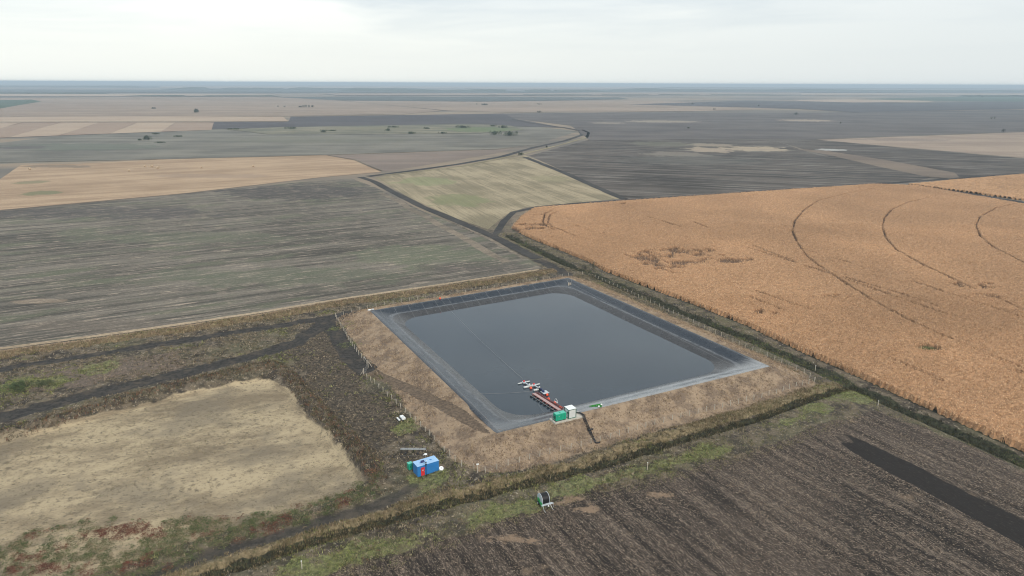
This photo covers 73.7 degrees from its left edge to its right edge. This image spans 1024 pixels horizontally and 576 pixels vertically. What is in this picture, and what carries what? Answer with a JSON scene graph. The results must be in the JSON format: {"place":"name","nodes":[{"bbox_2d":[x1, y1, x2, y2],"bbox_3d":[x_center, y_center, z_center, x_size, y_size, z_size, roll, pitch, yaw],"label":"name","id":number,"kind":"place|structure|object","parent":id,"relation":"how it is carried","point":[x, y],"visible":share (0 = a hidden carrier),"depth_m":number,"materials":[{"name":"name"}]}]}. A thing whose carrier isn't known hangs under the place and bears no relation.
{"place":"outdoors","nodes":[
{"label":"outdoors","id":0,"kind":"place"},
{"bbox_2d":[0,122,21,127],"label":"strip field","id":1,"kind":"structure","parent":0,"point":[4,124],"depth_m":1419.30,"materials":[{"name":"soil"}]},
{"bbox_2d":[0,100,40,107],"bbox_3d":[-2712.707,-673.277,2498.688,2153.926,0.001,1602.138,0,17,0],"label":"green field","id":2,"kind":"structure","parent":0,"point":[6,103],"depth_m":2798.75,"materials":[{"name":"plant"}]},
{"bbox_2d":[0,122,60,137],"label":"strip field","id":3,"kind":"structure","parent":0,"point":[15,129],"depth_m":1297.27,"materials":[{"name":"beige soil"}]},
{"bbox_2d":[11,122,98,136],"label":"strip field","id":4,"kind":"structure","parent":0,"point":[61,128],"depth_m":1249.42,"materials":[{"name":"soil"}]},
{"bbox_2d":[0,85,159,86],"bbox_3d":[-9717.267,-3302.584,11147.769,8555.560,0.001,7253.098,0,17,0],"label":"distant field","id":5,"kind":"structure","parent":0,"point":[64,85],"depth_m":13090.09,"materials":[{"name":"grey soil"}]},
{"bbox_2d":[62,122,136,134],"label":"strip field","id":6,"kind":"structure","parent":0,"point":[104,128],"depth_m":1280.72,"materials":[{"name":"beige soil"}]},
{"bbox_2d":[0,94,253,95],"bbox_3d":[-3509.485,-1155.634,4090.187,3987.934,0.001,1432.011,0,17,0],"label":"distant field","id":7,"kind":"structure","parent":0,"point":[110,94],"depth_m":4445.11,"materials":[{"name":"soil"}]},
{"bbox_2d":[131,95,273,95],"bbox_3d":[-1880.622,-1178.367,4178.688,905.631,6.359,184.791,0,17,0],"label":"woodland","id":8,"kind":"object","parent":7,"relation":"on","point":[204,95],"visible":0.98,"depth_m":4149.99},
{"bbox_2d":[110,122,174,133],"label":"strip field","id":9,"kind":"structure","parent":0,"point":[137,127],"depth_m":1313.45,"materials":[{"name":"soil"}]},
{"bbox_2d":[0,116,286,121],"bbox_3d":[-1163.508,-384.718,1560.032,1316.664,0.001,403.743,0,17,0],"label":"straw strip","id":10,"kind":"object","parent":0,"point":[124,118],"visible":0.99,"depth_m":1613.37,"materials":[{"name":"plant"}]},
{"bbox_2d":[35,155,309,161],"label":"field margin","id":11,"kind":"object","parent":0,"point":[182,158],"visible":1,"depth_m":781.50,"materials":[{"name":"brown plant"}]},
{"bbox_2d":[161,122,213,131],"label":"strip field","id":12,"kind":"structure","parent":0,"point":[184,126],"depth_m":1348.21,"materials":[{"name":"beige soil"}]},
{"bbox_2d":[0,172,375,210],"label":"verge","id":13,"kind":"structure","parent":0,"point":[172,194],"depth_m":536.41,"materials":[{"name":"brown plant"}]},
{"bbox_2d":[0,155,379,209],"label":"straw field","id":14,"kind":"structure","parent":0,"point":[22,186],"depth_m":639.69,"materials":[{"name":"beige plant"}]},
{"bbox_2d":[0,96,440,115],"bbox_3d":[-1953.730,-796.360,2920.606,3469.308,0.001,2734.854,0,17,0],"label":"stubble field","id":15,"kind":"structure","parent":0,"point":[181,106],"depth_m":2349.13,"materials":[{"name":"brown plant"}]},
{"bbox_2d":[201,121,260,121],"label":"field margin","id":16,"kind":"object","parent":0,"point":[230,121],"visible":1,"depth_m":1518.32,"materials":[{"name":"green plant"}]},
{"bbox_2d":[0,269,538,348],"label":"pale verge","id":17,"kind":"structure","parent":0,"point":[98,335],"depth_m":258.06,"materials":[{"name":"beige plant"}]},
{"bbox_2d":[0,179,540,349],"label":"weedy field","id":18,"kind":"structure","parent":0,"point":[80,270],"depth_m":346.84,"materials":[{"name":"plant"}]},
{"bbox_2d":[379,193,510,262],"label":"straw band","id":19,"kind":"object","parent":18,"relation":"on","point":[478,246],"visible":1,"depth_m":407.44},
{"bbox_2d":[389,187,526,258],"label":"straw band","id":20,"kind":"object","parent":18,"relation":"on","point":[505,248],"visible":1,"depth_m":377.40,"materials":[{"name":"brown plant"}]},
{"bbox_2d":[0,126,576,163],"bbox_3d":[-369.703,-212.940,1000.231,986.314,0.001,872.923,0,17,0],"label":"grey field","id":21,"kind":"structure","parent":0,"point":[216,143],"depth_m":972.25,"materials":[{"name":"grey soil"}]},
{"bbox_2d":[489,130,501,134],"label":"shrub","id":22,"kind":"object","parent":21,"relation":"on","point":[495,132],"visible":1,"depth_m":1173.41,"materials":[{"name":"green plant"}]},
{"bbox_2d":[503,131,517,135],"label":"shrub","id":23,"kind":"object","parent":21,"relation":"on","point":[509,133],"visible":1,"depth_m":1145.94,"materials":[{"name":"green plant"}]},
{"bbox_2d":[0,89,654,92],"bbox_3d":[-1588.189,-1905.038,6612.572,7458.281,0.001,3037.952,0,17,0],"label":"distant field","id":24,"kind":"structure","parent":0,"point":[175,91],"depth_m":6218.74,"materials":[{"name":"grey soil"}]},
{"bbox_2d":[342,89,608,91],"bbox_3d":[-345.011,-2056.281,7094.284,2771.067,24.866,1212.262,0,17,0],"label":"woodland","id":25,"kind":"object","parent":24,"relation":"on","point":[484,90],"visible":0.96,"depth_m":6831.13,"materials":[{"name":"grey plant"}]},
{"bbox_2d":[329,155,381,170],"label":"field margin","id":26,"kind":"object","parent":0,"point":[360,162],"visible":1,"depth_m":750.62,"materials":[{"name":"brown plant"}]},
{"bbox_2d":[226,124,524,133],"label":"field","id":27,"kind":"structure","parent":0,"point":[432,129],"depth_m":1279.82,"materials":[{"name":"plant"}]},
{"bbox_2d":[212,113,561,128],"bbox_3d":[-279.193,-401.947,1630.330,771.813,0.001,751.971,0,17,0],"label":"dark field","id":28,"kind":"structure","parent":0,"point":[373,120],"depth_m":1554.48,"materials":[{"name":"soil"}]},
{"bbox_2d":[349,101,448,110],"bbox_3d":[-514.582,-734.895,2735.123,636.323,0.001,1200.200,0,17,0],"label":"field margin","id":29,"kind":"object","parent":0,"point":[402,106],"visible":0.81,"depth_m":2523.43,"materials":[{"name":"brown plant"}]},
{"bbox_2d":[331,149,508,171],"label":"bare field","id":30,"kind":"structure","parent":0,"point":[390,162],"depth_m":807.04,"materials":[{"name":"soil"}]},
{"bbox_2d":[336,145,528,154],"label":"field margin","id":31,"kind":"object","parent":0,"point":[429,151],"visible":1,"depth_m":879.38,"materials":[{"name":"brown plant"}]},
{"bbox_2d":[358,177,542,258],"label":"track","id":32,"kind":"structure","parent":0,"point":[513,246],"depth_m":433.73,"materials":[{"name":"soil"}]},
{"bbox_2d":[285,96,625,101],"bbox_3d":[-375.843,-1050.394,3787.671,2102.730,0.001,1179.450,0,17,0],"label":"dark field","id":33,"kind":"structure","parent":0,"point":[397,98],"depth_m":3801.92,"materials":[{"name":"soil"}]},
{"bbox_2d":[369,131,582,176],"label":"track","id":34,"kind":"structure","parent":0,"point":[581,134],"depth_m":790.91,"materials":[{"name":"grey soil"}]},
{"bbox_2d":[160,87,793,87],"bbox_3d":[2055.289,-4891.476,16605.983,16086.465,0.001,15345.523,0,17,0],"label":"distant field","id":35,"kind":"structure","parent":0,"point":[451,87],"depth_m":12235.80,"materials":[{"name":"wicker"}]},
{"bbox_2d":[386,130,588,174],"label":"verge","id":36,"kind":"structure","parent":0,"point":[586,136],"depth_m":790.80,"materials":[{"name":"brown plant"}]},
{"bbox_2d":[374,155,618,228],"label":"stubble field","id":37,"kind":"structure","parent":0,"point":[487,195],"depth_m":572.16,"materials":[{"name":"beige plant"}]},
{"bbox_2d":[0,82,1023,575],"bbox_3d":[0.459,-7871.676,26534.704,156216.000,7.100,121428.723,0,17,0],"label":"ground","id":38,"kind":"structure","parent":0,"point":[248,460],"depth_m":161.30,"materials":[{"name":"brown soil"}]},
{"bbox_2d":[0,379,33,393],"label":"shrub","id":39,"kind":"object","parent":38,"relation":"on","point":[21,383],"visible":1,"depth_m":195.84,"materials":[{"name":"green plant"}]},
{"bbox_2d":[35,379,55,387],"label":"shrub","id":40,"kind":"object","parent":38,"relation":"on","point":[44,383],"visible":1,"depth_m":198.10,"materials":[{"name":"green plant"}]},
{"bbox_2d":[0,92,108,93],"bbox_3d":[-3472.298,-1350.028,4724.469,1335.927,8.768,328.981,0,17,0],"label":"woodland","id":41,"kind":"object","parent":38,"relation":"on","point":[52,93],"visible":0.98,"depth_m":4680.65,"materials":[{"name":"grey plant"}]},
{"bbox_2d":[0,86,139,87],"bbox_3d":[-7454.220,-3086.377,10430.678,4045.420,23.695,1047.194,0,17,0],"label":"woodland","id":42,"kind":"object","parent":38,"relation":"on","point":[75,86],"visible":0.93,"depth_m":10114.35,"materials":[{"name":"grey plant"}]},
{"bbox_2d":[0,385,384,575],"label":"basin weeds","id":43,"kind":"object","parent":38,"relation":"on","point":[172,535],"visible":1,"depth_m":134.75,"materials":[{"name":"beige plant"}]},
{"bbox_2d":[171,87,417,89],"bbox_3d":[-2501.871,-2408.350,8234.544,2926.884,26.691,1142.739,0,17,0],"label":"woodland","id":44,"kind":"object","parent":38,"relation":"on","point":[297,88],"visible":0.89,"depth_m":8019.70,"materials":[{"name":"grey plant"}]},
{"bbox_2d":[335,313,366,360],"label":"wire fence","id":45,"kind":"object","parent":38,"relation":"on","point":[355,348],"visible":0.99,"depth_m":229.91,"materials":[{"name":"grey metal"}]},
{"bbox_2d":[0,266,756,575],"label":"rough weeds","id":46,"kind":"object","parent":38,"relation":"on","point":[314,410],"visible":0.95,"depth_m":184.00,"materials":[{"name":"plant"}]},
{"bbox_2d":[0,268,812,472],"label":"dry grass","id":47,"kind":"structure","parent":38,"relation":"on","point":[180,329],"depth_m":219.48,"materials":[{"name":"brown plant"}]},
{"bbox_2d":[407,461,412,469],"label":"green cupboard","id":48,"kind":"object","parent":38,"relation":"on","point":[410,465],"visible":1,"depth_m":155.88,"materials":[{"name":"metal"}]},
{"bbox_2d":[401,448,425,454],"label":"pipe rack","id":49,"kind":"object","parent":38,"relation":"on","point":[413,449],"visible":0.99,"depth_m":163.27,"materials":[{"name":"grey metal"}]},
{"bbox_2d":[364,371,485,471],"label":"wire fence","id":50,"kind":"object","parent":38,"relation":"on","point":[424,427],"visible":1,"depth_m":173.64,"materials":[{"name":"grey metal"}]},
{"bbox_2d":[413,455,438,476],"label":"site cabin","id":51,"kind":"object","parent":38,"relation":"on","point":[422,469],"visible":1,"depth_m":154.15,"materials":[{"name":"blue metal"}]},
{"bbox_2d":[421,467,424,475],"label":"door","id":52,"kind":"structure","parent":51,"relation":"in","point":[423,468],"depth_m":153.38,"materials":[{"name":"red paint"}]},
{"bbox_2d":[1,323,875,575],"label":"green weeds","id":53,"kind":"object","parent":38,"relation":"on","point":[560,504],"visible":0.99,"depth_m":151.64,"materials":[{"name":"green plant"}]},
{"bbox_2d":[335,271,582,316],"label":"wire fence","id":54,"kind":"object","parent":38,"relation":"on","point":[465,290],"visible":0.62,"depth_m":287.49,"materials":[{"name":"grey metal"}]},
{"bbox_2d":[160,381,858,575],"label":"reeds","id":55,"kind":"object","parent":38,"relation":"on","point":[427,510],"visible":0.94,"depth_m":152.00,"materials":[{"name":"brown plant"}]},
{"bbox_2d":[537,491,553,512],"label":"hose reel","id":56,"kind":"object","parent":38,"relation":"on","point":[543,498],"visible":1,"depth_m":142.59,"materials":[{"name":"black plastic"}]},
{"bbox_2d":[549,413,583,423],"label":"concrete slab","id":57,"kind":"structure","parent":38,"relation":"on","point":[578,416],"depth_m":172.11,"materials":[{"name":"beige concrete"}]},
{"bbox_2d":[553,410,565,421],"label":"generator","id":58,"kind":"object","parent":57,"relation":"on","point":[559,415],"visible":1,"depth_m":171.20,"materials":[{"name":"green metal"}]},
{"bbox_2d":[564,405,575,418],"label":"control cabin","id":59,"kind":"object","parent":57,"relation":"on","point":[570,410],"visible":0.97,"depth_m":172.61,"materials":[{"name":"white metal"}]},
{"bbox_2d":[371,278,768,432],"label":"pond liner","id":60,"kind":"object","parent":38,"relation":"on","point":[726,361],"visible":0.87,"depth_m":227.58,"materials":[{"name":"grey plastic"}]},
{"bbox_2d":[589,403,601,406],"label":"green boat","id":61,"kind":"object","parent":60,"relation":"on","point":[598,405],"visible":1,"depth_m":180.13,"materials":[{"name":"plastic"}]},
{"bbox_2d":[485,377,815,472],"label":"wire fence","id":62,"kind":"object","parent":38,"relation":"on","point":[654,422],"visible":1,"depth_m":177.46,"materials":[{"name":"grey metal"}]},
{"bbox_2d":[317,411,1023,575],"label":"straw litter","id":63,"kind":"object","parent":38,"relation":"on","point":[804,513],"visible":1,"depth_m":139.99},
{"bbox_2d":[582,272,814,380],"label":"wire fence","id":64,"kind":"object","parent":38,"relation":"on","point":[704,327],"visible":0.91,"depth_m":244.36,"materials":[{"name":"grey metal"}]},
{"bbox_2d":[498,232,1023,467],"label":"ditch growth","id":65,"kind":"object","parent":38,"relation":"on","point":[830,378],"visible":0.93,"depth_m":231.73,"materials":[{"name":"brown plant"}]},
{"bbox_2d":[511,183,1023,451],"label":"corn","id":66,"kind":"object","parent":38,"relation":"on","point":[881,285],"visible":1,"depth_m":319.59,"materials":[{"name":"orange plant"}]},
{"bbox_2d":[600,88,1023,91],"bbox_3d":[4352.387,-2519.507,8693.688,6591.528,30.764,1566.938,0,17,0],"label":"woodland","id":67,"kind":"object","parent":38,"relation":"on","point":[657,89],"visible":0.84,"depth_m":8317.66,"materials":[{"name":"grey plant"}]},
{"bbox_2d":[661,87,993,88],"bbox_3d":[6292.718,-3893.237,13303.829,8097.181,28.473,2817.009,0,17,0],"label":"woodland","id":68,"kind":"object","parent":38,"relation":"on","point":[812,88],"visible":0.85,"depth_m":12821.21,"materials":[{"name":"grey plant"}]},
{"bbox_2d":[729,85,1023,86],"bbox_3d":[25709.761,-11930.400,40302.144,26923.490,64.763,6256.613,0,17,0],"label":"woodland","id":69,"kind":"object","parent":38,"relation":"on","point":[876,85],"visible":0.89,"depth_m":38744.32,"materials":[{"name":"grey plant"}]},
{"bbox_2d":[908,174,1023,200],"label":"corn","id":70,"kind":"object","parent":38,"relation":"on","point":[1011,186],"visible":0.99,"depth_m":593.38,"materials":[{"name":"plant"}]},
{"bbox_2d":[962,95,1023,96],"bbox_3d":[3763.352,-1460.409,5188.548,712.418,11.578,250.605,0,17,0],"label":"woodland","id":71,"kind":"object","parent":38,"relation":"on","point":[993,95],"visible":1,"depth_m":5117.30,"materials":[{"name":"plant"}]},
{"bbox_2d":[0,0,1023,85],"label":"sky","id":72,"kind":"structure","parent":0,"point":[654,42],"materials":[{"name":"white"}]},
{"bbox_2d":[512,119,575,129],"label":"track","id":73,"kind":"structure","parent":0,"point":[547,125],"depth_m":1427.49,"materials":[{"name":"brown soil"}]},
{"bbox_2d":[492,200,619,235],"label":"track","id":74,"kind":"structure","parent":0,"point":[500,226],"depth_m":453.71,"materials":[{"name":"soil"}]},
{"bbox_2d":[405,293,714,414],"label":"water","id":75,"kind":"structure","parent":0,"point":[565,349],"depth_m":222.83,"materials":[{"name":"grey liquid"}]},
{"bbox_2d":[518,380,532,387],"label":"surface aerator","id":76,"kind":"object","parent":75,"relation":"on","point":[524,382],"visible":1,"depth_m":198.55,"materials":[{"name":"grey paint"}]},
{"bbox_2d":[529,383,539,390],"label":"surface aerator","id":77,"kind":"object","parent":75,"relation":"on","point":[534,385],"visible":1,"depth_m":196.41,"materials":[{"name":"grey paint"}]},
{"bbox_2d":[540,390,548,394],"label":"pump raft","id":78,"kind":"object","parent":75,"relation":"on","point":[543,392],"visible":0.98,"depth_m":192.57,"materials":[{"name":"grey paint"}]},
{"bbox_2d":[530,392,563,410],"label":"floating walkway","id":79,"kind":"structure","parent":75,"relation":"on","point":[547,401],"depth_m":186.88,"materials":[{"name":"brown wood"}]},
{"bbox_2d":[322,92,799,94],"bbox_3d":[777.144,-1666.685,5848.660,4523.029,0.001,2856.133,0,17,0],"label":"distant field","id":80,"kind":"structure","parent":0,"point":[782,93],"depth_m":5561.46,"materials":[{"name":"soil"}]},
{"bbox_2d":[489,94,765,94],"bbox_3d":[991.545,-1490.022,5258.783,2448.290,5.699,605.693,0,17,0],"label":"woodland","id":81,"kind":"object","parent":80,"relation":"on","point":[637,94],"visible":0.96,"depth_m":5225.72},
{"bbox_2d":[352,100,775,111],"bbox_3d":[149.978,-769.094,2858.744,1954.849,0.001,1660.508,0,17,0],"label":"stubble field","id":82,"kind":"structure","parent":0,"point":[577,106],"depth_m":2608.78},
{"bbox_2d":[523,157,627,198],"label":"track","id":83,"kind":"structure","parent":0,"point":[585,182],"depth_m":623.09,"materials":[{"name":"grey soil"}]},
{"bbox_2d":[530,139,926,198],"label":"ploughed field","id":84,"kind":"structure","parent":0,"point":[628,169],"depth_m":726.60,"materials":[{"name":"soil"}]},
{"bbox_2d":[480,88,1023,89],"bbox_3d":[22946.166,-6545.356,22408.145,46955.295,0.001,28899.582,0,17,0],"label":"distant field","id":85,"kind":"structure","parent":0,"point":[702,88],"depth_m":11543.71,"materials":[{"name":"grey soil"}]},
{"bbox_2d":[505,110,1023,139],"bbox_3d":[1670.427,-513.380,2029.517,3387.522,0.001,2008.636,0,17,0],"label":"grey brown field","id":86,"kind":"structure","parent":0,"point":[648,126],"depth_m":1518.30,"materials":[{"name":"soil"}]},
{"bbox_2d":[599,90,1023,92],"bbox_3d":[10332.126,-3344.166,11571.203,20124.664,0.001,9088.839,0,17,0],"label":"distant field","id":87,"kind":"structure","parent":0,"point":[880,92],"depth_m":7802.67,"materials":[{"name":"soil"}]},
{"bbox_2d":[624,173,1023,199],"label":"track","id":88,"kind":"structure","parent":0,"point":[843,185],"depth_m":611.76,"materials":[{"name":"brown soil"}]},
{"bbox_2d":[637,101,1023,111],"bbox_3d":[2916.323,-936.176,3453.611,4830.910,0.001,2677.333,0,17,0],"label":"dark field","id":89,"kind":"structure","parent":0,"point":[867,106],"depth_m":2851.12,"materials":[{"name":"soil"}]},
{"bbox_2d":[796,99,930,101],"bbox_3d":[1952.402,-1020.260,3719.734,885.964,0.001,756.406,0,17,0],"label":"straw field","id":90,"kind":"structure","parent":0,"point":[846,100],"depth_m":3731.32,"materials":[{"name":"soil"}]},
{"bbox_2d":[799,149,958,177],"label":"brown strip","id":91,"kind":"object","parent":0,"point":[916,170],"visible":1,"depth_m":748.86,"materials":[{"name":"soil"}]},
{"bbox_2d":[774,140,1023,178],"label":"ploughed field","id":92,"kind":"structure","parent":0,"point":[964,165],"depth_m":826.90,"materials":[{"name":"soil"}]},
{"bbox_2d":[800,93,1023,94],"bbox_3d":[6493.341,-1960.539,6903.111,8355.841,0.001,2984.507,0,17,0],"label":"distant field","id":93,"kind":"structure","parent":0,"point":[912,93],"depth_m":6247.23,"materials":[{"name":"soil"}]},
{"bbox_2d":[816,132,1008,139],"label":"field margin","id":94,"kind":"object","parent":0,"point":[922,135],"visible":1,"depth_m":1168.35,"materials":[{"name":"brown plant"}]},
{"bbox_2d":[822,132,1023,157],"bbox_3d":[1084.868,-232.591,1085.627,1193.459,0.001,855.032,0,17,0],"label":"pale stubble field","id":95,"kind":"structure","parent":0,"point":[1006,144],"depth_m":1049.95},
{"bbox_2d":[874,97,1023,101],"bbox_3d":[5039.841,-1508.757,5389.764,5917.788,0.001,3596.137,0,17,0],"label":"green field","id":96,"kind":"structure","parent":0,"point":[1019,99],"depth_m":4195.78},
{"bbox_2d":[939,188,1023,202],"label":"track","id":97,"kind":"structure","parent":0,"point":[987,196],"depth_m":543.39,"materials":[{"name":"brown soil"}]}
]}

